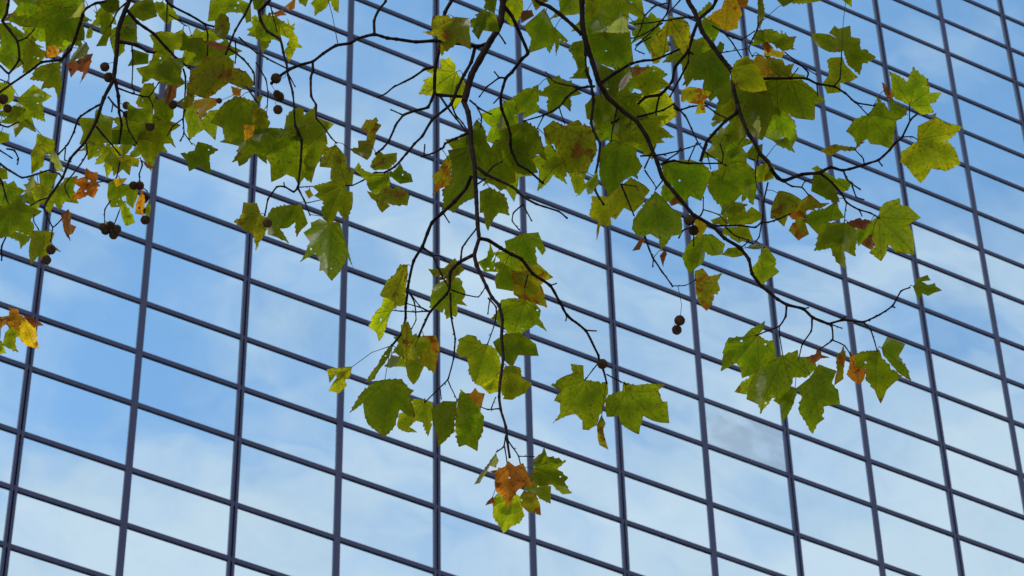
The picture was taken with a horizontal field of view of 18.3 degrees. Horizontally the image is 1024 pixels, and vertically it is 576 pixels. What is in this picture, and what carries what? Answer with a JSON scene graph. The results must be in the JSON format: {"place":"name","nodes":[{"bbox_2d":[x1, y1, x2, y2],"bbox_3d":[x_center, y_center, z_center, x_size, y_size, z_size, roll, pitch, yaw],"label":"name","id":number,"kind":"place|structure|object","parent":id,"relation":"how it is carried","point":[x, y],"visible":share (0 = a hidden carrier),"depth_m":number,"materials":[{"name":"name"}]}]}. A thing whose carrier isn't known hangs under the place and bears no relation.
{"place":"outdoors","nodes":[
{"label":"outdoors","id":0,"kind":"place"},
{"bbox_2d":[0,0,1023,575],"bbox_3d":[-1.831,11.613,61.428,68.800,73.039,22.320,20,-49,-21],"label":"office building","id":1,"kind":"structure","parent":0,"point":[170,404],"depth_m":56.06,"materials":[{"name":"blue"}]},
{"bbox_3d":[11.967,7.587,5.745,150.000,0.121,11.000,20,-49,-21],"label":"pavement","id":2,"kind":"structure","parent":0,"visible":0},
{"bbox_3d":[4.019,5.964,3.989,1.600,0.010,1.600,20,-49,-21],"label":"tree pit","id":3,"kind":"structure","parent":2,"relation":"on","visible":0},
{"bbox_2d":[0,0,961,532],"bbox_3d":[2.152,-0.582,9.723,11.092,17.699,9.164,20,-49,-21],"label":"plane tree","id":4,"kind":"object","parent":3,"relation":"in","point":[758,96],"visible":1,"depth_m":9.81,"materials":[{"name":"green plant"}]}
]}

